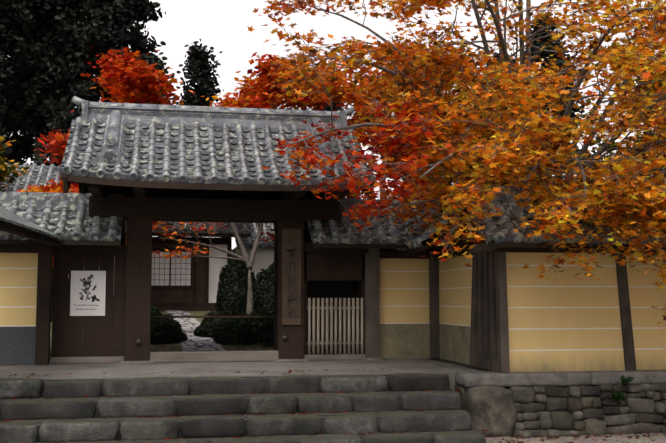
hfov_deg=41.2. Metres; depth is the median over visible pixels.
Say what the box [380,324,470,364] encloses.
dado
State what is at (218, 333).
garden shrubs
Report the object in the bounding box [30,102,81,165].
cedar foliage
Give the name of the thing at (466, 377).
stone cap
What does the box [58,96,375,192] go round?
gate roof tiles
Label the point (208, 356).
gate threshold
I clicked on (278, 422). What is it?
stone steps
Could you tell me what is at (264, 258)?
wall
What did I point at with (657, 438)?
ground
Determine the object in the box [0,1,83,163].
cedar foliage
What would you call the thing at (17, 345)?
dado
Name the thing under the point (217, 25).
sky
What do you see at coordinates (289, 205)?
gate beams
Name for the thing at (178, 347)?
garden ground
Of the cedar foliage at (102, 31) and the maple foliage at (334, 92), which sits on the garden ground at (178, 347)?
the maple foliage at (334, 92)
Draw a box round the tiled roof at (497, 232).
[444,185,665,254]
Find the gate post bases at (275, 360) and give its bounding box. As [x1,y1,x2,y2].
[48,357,384,364]
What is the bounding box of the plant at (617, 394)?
[611,374,633,401]
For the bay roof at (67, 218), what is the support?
attached to the gate roof tiles
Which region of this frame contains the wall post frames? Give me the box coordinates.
[0,242,665,372]
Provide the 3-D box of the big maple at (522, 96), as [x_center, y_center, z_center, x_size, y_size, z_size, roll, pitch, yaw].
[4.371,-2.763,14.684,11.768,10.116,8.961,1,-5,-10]
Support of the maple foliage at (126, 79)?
on the garden ground at (178, 347)
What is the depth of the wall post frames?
13.55 m
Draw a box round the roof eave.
[0,206,65,247]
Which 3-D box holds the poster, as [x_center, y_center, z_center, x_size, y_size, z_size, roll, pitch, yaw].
[-3.987,1.168,14.436,0.550,0.730,0.013,1,-5,-10]
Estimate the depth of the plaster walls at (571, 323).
12.95 m
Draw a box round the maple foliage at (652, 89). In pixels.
[541,43,665,179]
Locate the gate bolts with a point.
(139, 341)
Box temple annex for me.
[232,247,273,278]
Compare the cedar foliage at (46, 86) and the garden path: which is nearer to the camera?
the garden path
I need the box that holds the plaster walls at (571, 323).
[0,252,665,371]
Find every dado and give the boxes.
[0,326,35,364]
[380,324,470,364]
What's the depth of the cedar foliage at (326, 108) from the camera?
56.29 m
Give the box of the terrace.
[0,358,489,441]
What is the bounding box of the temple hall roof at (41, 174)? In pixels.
[0,163,273,248]
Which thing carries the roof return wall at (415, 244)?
on the plaster walls at (571, 323)
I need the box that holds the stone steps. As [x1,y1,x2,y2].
[0,373,485,442]
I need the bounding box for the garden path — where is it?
[165,310,225,350]
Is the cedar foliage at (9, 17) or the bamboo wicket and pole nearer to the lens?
the bamboo wicket and pole
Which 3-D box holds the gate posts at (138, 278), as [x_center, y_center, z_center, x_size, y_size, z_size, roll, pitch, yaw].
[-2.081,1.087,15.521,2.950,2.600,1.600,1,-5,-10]
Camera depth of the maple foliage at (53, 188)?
22.00 m
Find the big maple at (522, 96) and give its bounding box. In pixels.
[247,0,665,323]
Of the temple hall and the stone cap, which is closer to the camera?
the stone cap
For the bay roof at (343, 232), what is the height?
0.930 m
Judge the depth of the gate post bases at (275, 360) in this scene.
14.73 m
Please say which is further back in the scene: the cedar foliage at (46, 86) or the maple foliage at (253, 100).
the cedar foliage at (46, 86)
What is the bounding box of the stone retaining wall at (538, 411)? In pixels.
[454,383,665,437]
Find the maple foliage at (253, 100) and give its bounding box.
[201,52,374,241]
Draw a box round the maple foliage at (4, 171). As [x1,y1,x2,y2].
[0,131,28,191]
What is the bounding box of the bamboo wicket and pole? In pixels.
[151,298,363,353]
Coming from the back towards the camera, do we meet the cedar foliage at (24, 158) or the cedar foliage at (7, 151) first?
the cedar foliage at (24, 158)
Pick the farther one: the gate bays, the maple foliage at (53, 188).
the maple foliage at (53, 188)
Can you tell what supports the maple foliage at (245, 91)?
on the garden ground at (178, 347)
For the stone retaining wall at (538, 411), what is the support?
on the ground at (657, 438)
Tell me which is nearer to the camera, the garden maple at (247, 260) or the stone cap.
the stone cap
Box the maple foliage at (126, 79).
[33,46,193,226]
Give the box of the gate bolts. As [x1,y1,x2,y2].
[136,335,287,344]
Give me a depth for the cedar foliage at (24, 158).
63.78 m
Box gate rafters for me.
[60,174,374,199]
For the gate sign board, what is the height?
1.620 m
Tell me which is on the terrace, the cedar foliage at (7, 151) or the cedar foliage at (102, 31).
the cedar foliage at (102, 31)
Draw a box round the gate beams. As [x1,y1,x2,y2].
[69,181,348,222]
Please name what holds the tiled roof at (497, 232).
on the plaster walls at (571, 323)
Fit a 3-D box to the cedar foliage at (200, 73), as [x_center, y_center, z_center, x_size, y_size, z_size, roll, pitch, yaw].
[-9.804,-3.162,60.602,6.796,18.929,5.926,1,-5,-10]
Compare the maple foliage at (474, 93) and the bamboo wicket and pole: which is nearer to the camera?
the bamboo wicket and pole
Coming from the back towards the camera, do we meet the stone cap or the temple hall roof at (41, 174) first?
the temple hall roof at (41, 174)
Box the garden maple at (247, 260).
[152,221,263,312]
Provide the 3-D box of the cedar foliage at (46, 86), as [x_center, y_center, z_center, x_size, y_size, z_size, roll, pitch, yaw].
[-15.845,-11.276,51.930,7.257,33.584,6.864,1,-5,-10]
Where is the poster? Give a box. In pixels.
[70,271,105,315]
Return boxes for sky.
[4,0,665,249]
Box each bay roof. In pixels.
[0,191,125,245]
[304,198,454,251]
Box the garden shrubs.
[51,251,273,346]
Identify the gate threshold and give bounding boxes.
[50,350,364,363]
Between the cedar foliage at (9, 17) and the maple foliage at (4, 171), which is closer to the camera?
the maple foliage at (4, 171)
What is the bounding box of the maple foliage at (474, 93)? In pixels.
[417,50,520,177]
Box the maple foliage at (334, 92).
[295,39,481,200]
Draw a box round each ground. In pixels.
[50,311,273,358]
[485,433,665,442]
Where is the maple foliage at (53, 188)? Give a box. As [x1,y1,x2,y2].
[17,179,99,286]
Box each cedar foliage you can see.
[0,0,39,63]
[0,0,111,149]
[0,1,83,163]
[0,49,48,164]
[0,108,14,162]
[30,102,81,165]
[66,0,176,108]
[158,39,223,236]
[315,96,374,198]
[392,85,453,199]
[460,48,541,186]
[524,11,596,174]
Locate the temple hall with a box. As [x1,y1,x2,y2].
[114,237,231,310]
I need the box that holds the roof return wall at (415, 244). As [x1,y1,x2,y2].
[396,203,459,254]
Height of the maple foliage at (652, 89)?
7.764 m
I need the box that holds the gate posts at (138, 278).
[124,217,303,360]
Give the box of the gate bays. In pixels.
[51,242,368,356]
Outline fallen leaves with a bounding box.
[0,343,665,442]
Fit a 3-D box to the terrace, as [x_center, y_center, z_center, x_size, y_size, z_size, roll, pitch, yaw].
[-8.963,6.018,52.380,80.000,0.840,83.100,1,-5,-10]
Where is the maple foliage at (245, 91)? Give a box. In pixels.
[226,55,295,109]
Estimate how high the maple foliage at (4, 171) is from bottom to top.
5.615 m
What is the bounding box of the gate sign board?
[282,228,300,324]
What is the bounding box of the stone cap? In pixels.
[404,358,665,386]

